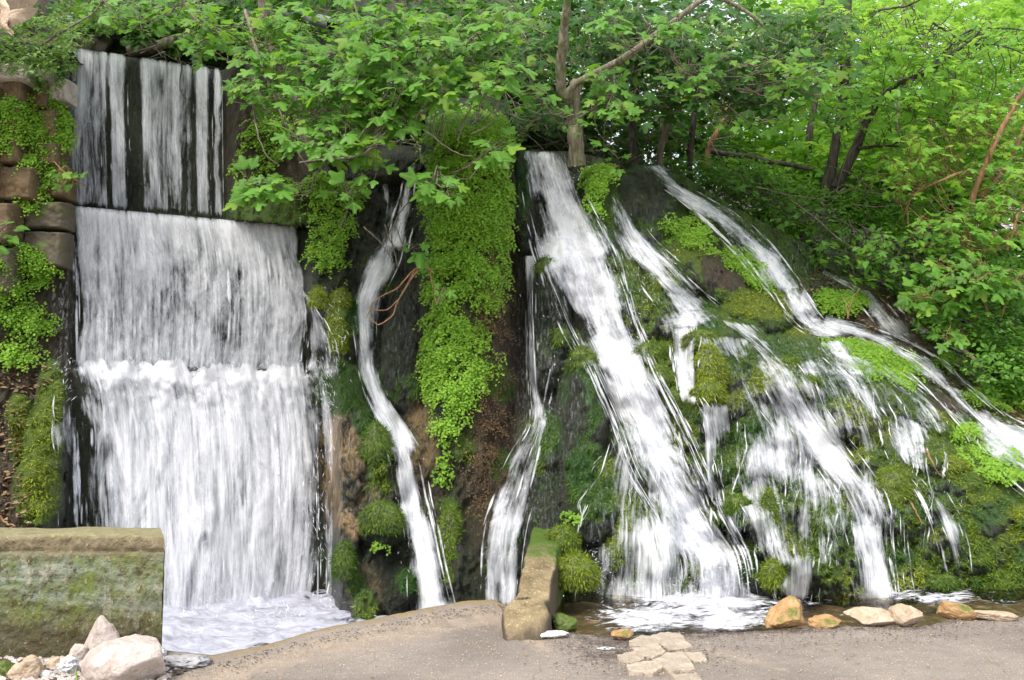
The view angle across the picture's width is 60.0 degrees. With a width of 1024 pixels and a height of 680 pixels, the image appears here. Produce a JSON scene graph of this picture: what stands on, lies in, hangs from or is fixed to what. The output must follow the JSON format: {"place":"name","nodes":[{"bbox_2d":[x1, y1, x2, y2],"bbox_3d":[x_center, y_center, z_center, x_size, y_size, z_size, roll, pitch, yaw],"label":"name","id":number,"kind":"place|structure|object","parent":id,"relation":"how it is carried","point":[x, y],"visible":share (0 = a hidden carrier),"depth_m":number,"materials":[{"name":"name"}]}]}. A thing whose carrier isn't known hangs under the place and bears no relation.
{"place":"outdoors","nodes":[
{"label":"outdoors","id":0,"kind":"place"},
{"bbox_2d":[55,300,377,625],"bbox_3d":[-3.178,1.055,8.683,4.398,3.390,1.760,0,-4,0],"label":"spray","id":1,"kind":"object","parent":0,"point":[304,459],"visible":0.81,"depth_m":8.89,"materials":[{"name":"white liquid"}]},
{"bbox_2d":[162,589,387,654],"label":"basin water","id":2,"kind":"structure","parent":0,"point":[189,630],"depth_m":8.02,"materials":[{"name":"white liquid"}]},
{"bbox_2d":[316,394,332,596],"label":"waterfall","id":3,"kind":"structure","parent":0,"point":[327,430],"depth_m":9.56,"materials":[{"name":"liquid"}]},
{"bbox_2d":[0,0,1023,647],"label":"rock face","id":4,"kind":"object","parent":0,"point":[644,202],"visible":0.44,"depth_m":9.14},
{"bbox_2d":[0,0,37,34],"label":"dry frond","id":5,"kind":"object","parent":4,"relation":"attached to","point":[14,12],"visible":1,"depth_m":7.41,"materials":[{"name":"beige plant"}]},
{"bbox_2d":[0,242,64,375],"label":"fern","id":6,"kind":"object","parent":4,"relation":"on","point":[36,268],"visible":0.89,"depth_m":8.87,"materials":[{"name":"green plant"}]},
{"bbox_2d":[0,63,77,297],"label":"stone wall","id":7,"kind":"structure","parent":4,"relation":"on","point":[57,245],"depth_m":9.08,"materials":[{"name":"stone"}]},
{"bbox_2d":[0,93,78,216],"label":"fern","id":8,"kind":"object","parent":7,"relation":"attached to","point":[30,126],"visible":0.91,"depth_m":9.13,"materials":[{"name":"green plant"}]},
{"bbox_2d":[45,161,87,195],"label":"vine","id":9,"kind":"object","parent":7,"relation":"hanging from","point":[69,176],"visible":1,"depth_m":8.92,"materials":[{"name":"green plant"}]},
{"bbox_2d":[0,0,148,99],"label":"undergrowth","id":10,"kind":"object","parent":4,"relation":"on","point":[36,62],"visible":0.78,"depth_m":9.12,"materials":[{"name":"green plant"}]},
{"bbox_2d":[71,49,223,213],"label":"waterfall","id":11,"kind":"structure","parent":4,"relation":"on","point":[116,64],"depth_m":10.42,"materials":[{"name":"liquid"}]},
{"bbox_2d":[126,35,204,56],"bbox_3d":[-4.352,-3.775,11.303,1.039,0.476,0.204,1,-4,-16],"label":"fallen log","id":12,"kind":"object","parent":4,"relation":"on","point":[160,47],"visible":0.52,"depth_m":11.18,"materials":[{"name":"brown wood"}]},
{"bbox_2d":[73,206,306,367],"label":"waterfall","id":13,"kind":"structure","parent":4,"relation":"on","point":[264,244],"depth_m":9.85,"materials":[{"name":"liquid"}]},
{"bbox_2d":[68,358,329,608],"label":"waterfall","id":14,"kind":"structure","parent":4,"relation":"on","point":[219,428],"depth_m":9.11,"materials":[{"name":"liquid"}]},
{"bbox_2d":[226,91,309,198],"bbox_3d":[-2.860,-2.349,10.491,0.925,1.524,0.628,0,-4,0],"label":"fern","id":15,"kind":"object","parent":4,"relation":"on","point":[277,154],"visible":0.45,"depth_m":10.47,"materials":[{"name":"green plant"}]},
{"bbox_2d":[74,0,543,203],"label":"fig tree","id":16,"kind":"object","parent":4,"relation":"on","point":[461,44],"visible":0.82,"depth_m":8.80,"materials":[{"name":"green plant"}]},
{"bbox_2d":[302,292,338,374],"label":"waterfall","id":17,"kind":"structure","parent":4,"relation":"on","point":[315,337],"depth_m":9.84,"materials":[{"name":"liquid"}]},
{"bbox_2d":[296,169,369,284],"bbox_3d":[-2.018,-1.310,10.269,0.864,1.441,0.718,2,-4,-31],"label":"fern","id":18,"kind":"object","parent":4,"relation":"attached to","point":[339,237],"visible":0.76,"depth_m":10.26,"materials":[{"name":"green plant"}]},
{"bbox_2d":[326,313,349,352],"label":"moss cushion","id":19,"kind":"object","parent":4,"relation":"on","point":[336,328],"visible":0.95,"depth_m":9.48,"materials":[{"name":"plant"}]},
{"bbox_2d":[326,286,352,307],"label":"moss cushion","id":20,"kind":"object","parent":4,"relation":"on","point":[342,295],"visible":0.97,"depth_m":9.73,"materials":[{"name":"plant"}]},
{"bbox_2d":[328,539,357,583],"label":"moss cushion","id":21,"kind":"object","parent":4,"relation":"on","point":[343,563],"visible":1,"depth_m":8.17,"materials":[{"name":"plant"}]},
{"bbox_2d":[178,17,512,163],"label":"undergrowth","id":22,"kind":"object","parent":4,"relation":"on","point":[321,105],"visible":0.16,"depth_m":10.03,"materials":[{"name":"green plant"}]},
{"bbox_2d":[354,418,398,465],"bbox_3d":[-1.365,1.046,8.940,0.456,0.524,0.325,0,-4,0],"label":"moss cushion","id":23,"kind":"object","parent":4,"relation":"on","point":[376,443],"visible":0.99,"depth_m":8.86,"materials":[{"name":"plant"}]},
{"bbox_2d":[222,16,537,270],"bbox_3d":[-1.325,-1.922,8.573,3.138,2.436,1.339,0,-4,0],"label":"fig tree","id":24,"kind":"object","parent":4,"relation":"on","point":[353,140],"visible":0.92,"depth_m":8.24,"materials":[{"name":"green plant"}]},
{"bbox_2d":[356,499,409,537],"bbox_3d":[-1.233,1.689,8.403,0.522,0.391,0.311,0,-4,0],"label":"moss cushion","id":25,"kind":"object","parent":4,"relation":"on","point":[380,518],"visible":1,"depth_m":8.33,"materials":[{"name":"plant"}]},
{"bbox_2d":[388,168,415,247],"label":"waterfall","id":26,"kind":"structure","parent":4,"relation":"on","point":[396,240],"depth_m":10.26,"materials":[{"name":"liquid"}]},
{"bbox_2d":[354,193,454,608],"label":"waterfall","id":27,"kind":"structure","parent":4,"relation":"on","point":[379,270],"depth_m":8.95,"materials":[{"name":"liquid"}]},
{"bbox_2d":[26,0,789,161],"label":"undergrowth","id":28,"kind":"object","parent":4,"relation":"on","point":[679,130],"visible":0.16,"depth_m":12.23,"materials":[{"name":"green plant"}]},
{"bbox_2d":[437,504,464,562],"bbox_3d":[-0.574,1.852,8.373,0.294,0.597,0.204,0,-4,0],"label":"moss cushion","id":29,"kind":"object","parent":4,"relation":"attached to","point":[451,530],"visible":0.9,"depth_m":8.34,"materials":[{"name":"plant"}]},
{"bbox_2d":[412,103,520,441],"bbox_3d":[-0.540,-0.903,9.702,1.293,3.940,1.772,0,-4,0],"label":"fern","id":30,"kind":"object","parent":4,"relation":"attached to","point":[468,217],"visible":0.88,"depth_m":9.16,"materials":[{"name":"green plant"}]},
{"bbox_2d":[369,435,583,555],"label":"fern sprigs","id":31,"kind":"object","parent":4,"relation":"on","point":[443,466],"visible":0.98,"depth_m":8.81,"materials":[{"name":"plant"}]},
{"bbox_2d":[441,119,517,537],"bbox_3d":[-0.346,-0.241,9.041,0.821,4.430,1.170,0,-4,0],"label":"dry fern","id":32,"kind":"object","parent":4,"relation":"attached to","point":[493,452],"visible":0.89,"depth_m":8.90,"materials":[{"name":"plant"}]},
{"bbox_2d":[0,51,1023,621],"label":"moss","id":33,"kind":"object","parent":4,"relation":"on","point":[896,557],"visible":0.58,"depth_m":8.28,"materials":[{"name":"green plant"}]},
{"bbox_2d":[0,266,1023,527],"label":"fallen leaves","id":34,"kind":"object","parent":4,"relation":"on","point":[14,374],"visible":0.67,"depth_m":8.74,"materials":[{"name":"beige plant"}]},
{"bbox_2d":[548,324,573,349],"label":"moss cushion","id":35,"kind":"object","parent":4,"relation":"on","point":[558,337],"visible":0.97,"depth_m":8.96,"materials":[{"name":"plant"}]},
{"bbox_2d":[101,0,1023,283],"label":"dead twigs","id":36,"kind":"object","parent":4,"relation":"on","point":[877,206],"visible":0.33,"depth_m":11.60,"materials":[{"name":"brown wood"}]},
{"bbox_2d":[562,341,600,373],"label":"moss cushion","id":37,"kind":"object","parent":4,"relation":"on","point":[582,355],"visible":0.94,"depth_m":8.71,"materials":[{"name":"plant"}]},
{"bbox_2d":[573,162,620,219],"bbox_3d":[0.975,-1.696,10.095,0.472,0.852,0.973,-2,-4,23],"label":"fern","id":38,"kind":"object","parent":4,"relation":"on","point":[593,185],"visible":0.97,"depth_m":9.97,"materials":[{"name":"plant"}]},
{"bbox_2d":[628,24,641,164],"bbox_3d":[1.577,-3.054,11.423,0.154,2.307,0.523,-1,-4,17],"label":"sapling","id":39,"kind":"object","parent":4,"relation":"on","point":[632,149],"visible":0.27,"depth_m":11.32,"materials":[{"name":"brown plant"}]},
{"bbox_2d":[522,151,757,608],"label":"waterfall","id":40,"kind":"structure","parent":4,"relation":"on","point":[571,245],"depth_m":8.64,"materials":[{"name":"liquid"}]},
{"bbox_2d":[575,444,715,601],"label":"waterfall","id":41,"kind":"structure","parent":4,"relation":"on","point":[660,557],"depth_m":7.52,"materials":[{"name":"liquid"}]},
{"bbox_2d":[630,339,669,365],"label":"moss cushion","id":42,"kind":"object","parent":4,"relation":"on","point":[651,349],"visible":0.9,"depth_m":8.71,"materials":[{"name":"plant"}]},
{"bbox_2d":[645,361,677,387],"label":"moss cushion","id":43,"kind":"object","parent":4,"relation":"on","point":[667,374],"visible":0.87,"depth_m":8.52,"materials":[{"name":"plant"}]},
{"bbox_2d":[614,200,717,326],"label":"waterfall","id":44,"kind":"structure","parent":4,"relation":"on","point":[680,296],"depth_m":9.43,"materials":[{"name":"liquid"}]},
{"bbox_2d":[660,383,685,413],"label":"moss cushion","id":45,"kind":"object","parent":4,"relation":"on","point":[674,395],"visible":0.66,"depth_m":8.46,"materials":[{"name":"plant"}]},
{"bbox_2d":[485,0,873,166],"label":"fig tree","id":46,"kind":"object","parent":4,"relation":"on","point":[680,49],"visible":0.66,"depth_m":10.03,"materials":[{"name":"green plant"}]},
{"bbox_2d":[669,327,701,401],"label":"waterfall","id":47,"kind":"structure","parent":4,"relation":"on","point":[685,371],"depth_m":8.55,"materials":[{"name":"liquid"}]},
{"bbox_2d":[512,9,863,176],"bbox_3d":[1.772,-2.534,9.408,3.659,1.689,1.491,0,-4,0],"label":"fig tree","id":48,"kind":"object","parent":4,"relation":"on","point":[614,107],"visible":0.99,"depth_m":9.10,"materials":[{"name":"green plant"}]},
{"bbox_2d":[657,208,724,256],"bbox_3d":[2.064,-1.309,10.173,1.047,0.785,0.600,3,-5,-40],"label":"fern","id":49,"kind":"object","parent":4,"relation":"on","point":[679,229],"visible":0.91,"depth_m":10.17,"materials":[{"name":"plant"}]},
{"bbox_2d":[686,22,701,180],"bbox_3d":[2.466,-3.209,11.915,0.366,2.260,0.117,3,-5,-41],"label":"sapling","id":50,"kind":"object","parent":4,"relation":"on","point":[690,145],"visible":0.37,"depth_m":11.76,"materials":[{"name":"brown plant"}]},
{"bbox_2d":[679,327,723,350],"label":"moss cushion","id":51,"kind":"object","parent":4,"relation":"on","point":[697,334],"visible":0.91,"depth_m":8.76,"materials":[{"name":"plant"}]},
{"bbox_2d":[685,377,728,406],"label":"moss cushion","id":52,"kind":"object","parent":4,"relation":"on","point":[709,391],"visible":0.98,"depth_m":8.26,"materials":[{"name":"plant"}]},
{"bbox_2d":[690,340,731,388],"bbox_3d":[1.903,0.253,8.569,0.455,0.525,0.327,0,-4,0],"label":"moss cushion","id":53,"kind":"object","parent":4,"relation":"on","point":[712,363],"visible":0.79,"depth_m":8.49,"materials":[{"name":"plant"}]},
{"bbox_2d":[720,491,756,518],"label":"moss cushion","id":54,"kind":"object","parent":4,"relation":"on","point":[731,507],"visible":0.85,"depth_m":7.57,"materials":[{"name":"plant"}]},
{"bbox_2d":[652,166,840,336],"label":"waterfall","id":55,"kind":"structure","parent":4,"relation":"on","point":[775,272],"depth_m":10.43,"materials":[{"name":"liquid"}]},
{"bbox_2d":[718,244,777,295],"bbox_3d":[2.690,-0.807,10.226,0.870,0.673,0.574,2,-4,-29],"label":"fern","id":56,"kind":"object","parent":4,"relation":"on","point":[736,263],"visible":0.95,"depth_m":10.14,"materials":[{"name":"plant"}]},
{"bbox_2d":[710,148,813,170],"bbox_3d":[3.393,-2.458,12.077,1.363,0.374,0.095,-1,-4,9],"label":"fallen log","id":57,"kind":"object","parent":4,"relation":"on","point":[770,162],"visible":0.86,"depth_m":12.04,"materials":[{"name":"brown wood"}]},
{"bbox_2d":[503,0,1023,274],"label":"undergrowth","id":58,"kind":"object","parent":4,"relation":"on","point":[794,151],"visible":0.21,"depth_m":13.99,"materials":[{"name":"green plant"}]},
{"bbox_2d":[756,486,783,536],"bbox_3d":[2.187,1.459,7.509,0.260,0.457,0.172,0,-4,0],"label":"moss cushion","id":59,"kind":"object","parent":4,"relation":"on","point":[769,500],"visible":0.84,"depth_m":7.49,"materials":[{"name":"plant"}]},
{"bbox_2d":[755,555,795,592],"bbox_3d":[2.155,1.905,7.252,0.330,0.297,0.228,0,-4,0],"label":"moss cushion","id":60,"kind":"object","parent":4,"relation":"on","point":[773,574],"visible":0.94,"depth_m":7.20,"materials":[{"name":"plant"}]},
{"bbox_2d":[763,509,838,601],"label":"waterfall","id":61,"kind":"structure","parent":4,"relation":"on","point":[799,587],"depth_m":7.17,"materials":[{"name":"liquid"}]},
{"bbox_2d":[699,338,933,561],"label":"waterfall","id":62,"kind":"structure","parent":4,"relation":"on","point":[779,459],"depth_m":8.12,"materials":[{"name":"liquid"}]},
{"bbox_2d":[725,322,913,603],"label":"waterfall","id":63,"kind":"structure","parent":4,"relation":"on","point":[824,445],"depth_m":8.18,"materials":[{"name":"liquid"}]},
{"bbox_2d":[645,153,1023,406],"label":"undergrowth","id":64,"kind":"object","parent":4,"relation":"on","point":[1008,339],"visible":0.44,"depth_m":11.66,"materials":[{"name":"green plant"}]},
{"bbox_2d":[862,88,1023,258],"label":"tree","id":65,"kind":"object","parent":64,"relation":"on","point":[986,165],"visible":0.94,"depth_m":10.95,"materials":[{"name":"green plant"}]},
{"bbox_2d":[653,80,1023,305],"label":"undergrowth","id":66,"kind":"object","parent":4,"relation":"on","point":[720,141],"visible":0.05,"depth_m":13.13,"materials":[{"name":"green plant"}]},
{"bbox_2d":[812,286,870,318],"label":"fern","id":67,"kind":"object","parent":4,"relation":"on","point":[828,299],"visible":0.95,"depth_m":10.48,"materials":[{"name":"plant"}]},
{"bbox_2d":[706,168,1023,316],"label":"shrub","id":68,"kind":"object","parent":4,"relation":"on","point":[881,253],"visible":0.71,"depth_m":10.78,"materials":[{"name":"green plant"}]},
{"bbox_2d":[818,335,926,394],"bbox_3d":[4.119,0.270,9.835,1.686,0.670,0.755,2,-4,-29],"label":"fern","id":69,"kind":"object","parent":4,"relation":"on","point":[868,351],"visible":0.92,"depth_m":9.77,"materials":[{"name":"green plant"}]},
{"bbox_2d":[870,464,918,504],"bbox_3d":[3.492,1.352,8.105,0.481,0.491,0.344,0,-4,0],"label":"moss cushion","id":70,"kind":"object","parent":4,"relation":"on","point":[895,483],"visible":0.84,"depth_m":8.02,"materials":[{"name":"plant"}]},
{"bbox_2d":[818,347,980,447],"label":"waterfall","id":71,"kind":"structure","parent":4,"relation":"on","point":[852,378],"depth_m":9.25,"materials":[{"name":"liquid"}]},
{"bbox_2d":[784,0,1023,197],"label":"tree","id":72,"kind":"object","parent":4,"relation":"on","point":[830,178],"visible":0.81,"depth_m":11.62,"materials":[{"name":"green plant"}]},
{"bbox_2d":[872,408,947,475],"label":"waterfall","id":73,"kind":"structure","parent":4,"relation":"on","point":[915,433],"depth_m":8.61,"materials":[{"name":"liquid"}]},
{"bbox_2d":[838,279,991,386],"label":"waterfall","id":74,"kind":"structure","parent":4,"relation":"on","point":[877,315],"depth_m":10.54,"materials":[{"name":"liquid"}]},
{"bbox_2d":[824,317,1023,490],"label":"waterfall","id":75,"kind":"structure","parent":4,"relation":"on","point":[998,429],"depth_m":9.78,"materials":[{"name":"liquid"}]},
{"bbox_2d":[911,479,971,574],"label":"waterfall","id":76,"kind":"structure","parent":4,"relation":"on","point":[949,526],"depth_m":7.81,"materials":[{"name":"liquid"}]},
{"bbox_2d":[924,571,966,593],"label":"moss cushion","id":77,"kind":"object","parent":4,"relation":"on","point":[943,582],"visible":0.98,"depth_m":7.59,"materials":[{"name":"plant"}]},
{"bbox_2d":[929,349,971,373],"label":"fern","id":78,"kind":"object","parent":4,"relation":"on","point":[949,357],"visible":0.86,"depth_m":10.43,"materials":[{"name":"plant"}]},
{"bbox_2d":[938,452,973,475],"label":"moss cushion","id":79,"kind":"object","parent":4,"relation":"on","point":[956,464],"visible":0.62,"depth_m":8.44,"materials":[{"name":"plant"}]},
{"bbox_2d":[894,198,1023,353],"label":"shrub","id":80,"kind":"object","parent":4,"relation":"on","point":[924,304],"visible":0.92,"depth_m":10.08,"materials":[{"name":"green plant"}]},
{"bbox_2d":[907,307,1023,387],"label":"shrub","id":81,"kind":"object","parent":4,"relation":"on","point":[988,358],"visible":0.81,"depth_m":10.12,"materials":[{"name":"green plant"}]},
{"bbox_2d":[949,421,1023,486],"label":"fern","id":82,"kind":"object","parent":4,"relation":"on","point":[997,468],"visible":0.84,"depth_m":8.88,"materials":[{"name":"green plant"}]},
{"bbox_2d":[959,375,1023,413],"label":"fern","id":83,"kind":"object","parent":4,"relation":"on","point":[974,397],"visible":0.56,"depth_m":10.23,"materials":[{"name":"plant"}]},
{"bbox_2d":[481,256,542,603],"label":"waterfall","id":84,"kind":"structure","parent":0,"point":[509,592],"depth_m":8.31,"materials":[{"name":"liquid"}]},
{"bbox_2d":[5,599,1023,679],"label":"road","id":85,"kind":"structure","parent":0,"point":[947,650],"depth_m":5.55,"materials":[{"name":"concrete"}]},
{"bbox_2d":[0,527,164,657],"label":"concrete wall","id":86,"kind":"structure","parent":85,"relation":"on","point":[62,590],"depth_m":5.47,"materials":[{"name":"green concrete"}]},
{"bbox_2d":[0,655,188,679],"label":"gravel","id":87,"kind":"structure","parent":85,"relation":"on","point":[165,676],"depth_m":5.06,"materials":[{"name":"gravel"}]},
{"bbox_2d":[6,657,44,679],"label":"rock","id":88,"kind":"object","parent":87,"relation":"on","point":[33,668],"visible":0.93,"depth_m":5.02,"materials":[{"name":"beige stone"}]},
{"bbox_2d":[56,654,79,673],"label":"rock","id":89,"kind":"object","parent":87,"relation":"on","point":[69,664],"visible":0.91,"depth_m":5.10,"materials":[{"name":"stone"}]},
{"bbox_2d":[163,654,212,668],"bbox_3d":[-1.968,1.921,5.300,0.353,0.070,0.202,0,-4,0],"label":"rock","id":90,"kind":"object","parent":87,"relation":"on","point":[189,661],"visible":0.84,"depth_m":5.26,"materials":[{"name":"stone"}]},
{"bbox_2d":[84,615,119,650],"bbox_3d":[-2.522,1.843,5.439,0.242,0.310,0.125,0,-4,0],"label":"rock","id":91,"kind":"object","parent":85,"relation":"on","point":[103,629],"visible":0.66,"depth_m":5.41,"materials":[{"name":"stone"}]},
{"bbox_2d":[81,634,165,679],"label":"rock","id":92,"kind":"object","parent":85,"relation":"on","point":[135,657],"visible":1,"depth_m":4.91,"materials":[{"name":"stone"}]},
{"bbox_2d":[617,632,706,679],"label":"paving slabs","id":93,"kind":"structure","parent":85,"relation":"on","point":[676,665],"depth_m":5.41,"materials":[{"name":"beige stone"}]},
{"bbox_2d":[764,595,803,629],"bbox_3d":[1.909,1.908,6.202,0.288,0.231,0.234,0,-4,0],"label":"boulder","id":94,"kind":"object","parent":85,"relation":"on","point":[786,612],"visible":1,"depth_m":6.16,"materials":[{"name":"stone"}]},
{"bbox_2d":[807,614,841,628],"bbox_3d":[2.194,1.979,6.220,0.179,0.104,0.190,4,-5,-44],"label":"boulder","id":95,"kind":"object","parent":85,"relation":"on","point":[826,621],"visible":0.96,"depth_m":6.19,"materials":[{"name":"stone"}]},
{"bbox_2d":[843,606,893,626],"bbox_3d":[2.561,1.967,6.290,0.439,0.149,0.207,0,-4,0],"label":"boulder","id":96,"kind":"object","parent":85,"relation":"on","point":[871,616],"visible":0.9,"depth_m":6.23,"materials":[{"name":"beige stone"}]},
{"bbox_2d":[888,603,923,626],"bbox_3d":[2.779,1.950,6.260,0.234,0.172,0.200,0,-4,0],"label":"boulder","id":97,"kind":"object","parent":85,"relation":"on","point":[902,615],"visible":0.95,"depth_m":6.20,"materials":[{"name":"beige stone"}]},
{"bbox_2d":[936,600,976,619],"bbox_3d":[3.239,1.977,6.502,0.289,0.148,0.241,0,-4,0],"label":"boulder","id":98,"kind":"object","parent":85,"relation":"on","point":[949,610],"visible":0.98,"depth_m":6.41,"materials":[{"name":"stone"}]},
{"bbox_2d":[974,610,1018,620],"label":"boulder","id":99,"kind":"object","parent":85,"relation":"on","point":[995,615],"visible":0.92,"depth_m":6.39,"materials":[{"name":"beige stone"}]},
{"bbox_2d":[525,630,753,678],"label":"gravel","id":100,"kind":"structure","parent":0,"point":[624,652],"depth_m":5.50,"materials":[{"name":"gravel"}]},
{"bbox_2d":[674,405,746,503],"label":"waterfall","id":101,"kind":"structure","parent":0,"point":[718,418],"depth_m":8.13,"materials":[{"name":"liquid"}]},
{"bbox_2d":[524,0,1023,255],"label":"sky","id":102,"kind":"structure","parent":0,"point":[708,2],"materials":[{"name":"white"}]},
{"bbox_2d":[552,586,1023,636],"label":"pool water","id":103,"kind":"structure","parent":0,"point":[724,616],"depth_m":6.93,"materials":[{"name":"white liquid"}]},
{"bbox_2d":[563,595,1023,636],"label":"stream bed","id":104,"kind":"object","parent":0,"point":[597,621],"visible":0.1,"depth_m":7.22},
{"bbox_2d":[501,527,564,640],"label":"concrete kerb","id":105,"kind":"structure","parent":104,"relation":"on","point":[530,609],"depth_m":6.44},
{"bbox_2d":[545,522,582,555],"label":"moss cushion","id":106,"kind":"object","parent":105,"relation":"on","point":[566,537],"visible":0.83,"depth_m":7.59,"materials":[{"name":"plant"}]},
{"bbox_2d":[557,548,602,592],"bbox_3d":[0.505,1.877,7.218,0.494,0.366,0.311,0,-4,0],"label":"moss cushion","id":107,"kind":"object","parent":105,"relation":"on","point":[577,571],"visible":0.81,"depth_m":7.15,"materials":[{"name":"plant"}]},
{"bbox_2d":[552,613,577,632],"bbox_3d":[0.378,2.075,6.469,0.198,0.161,0.178,0,-4,0],"label":"rock","id":108,"kind":"object","parent":104,"relation":"on","point":[563,622],"visible":0.85,"depth_m":6.41,"materials":[{"name":"stone"}]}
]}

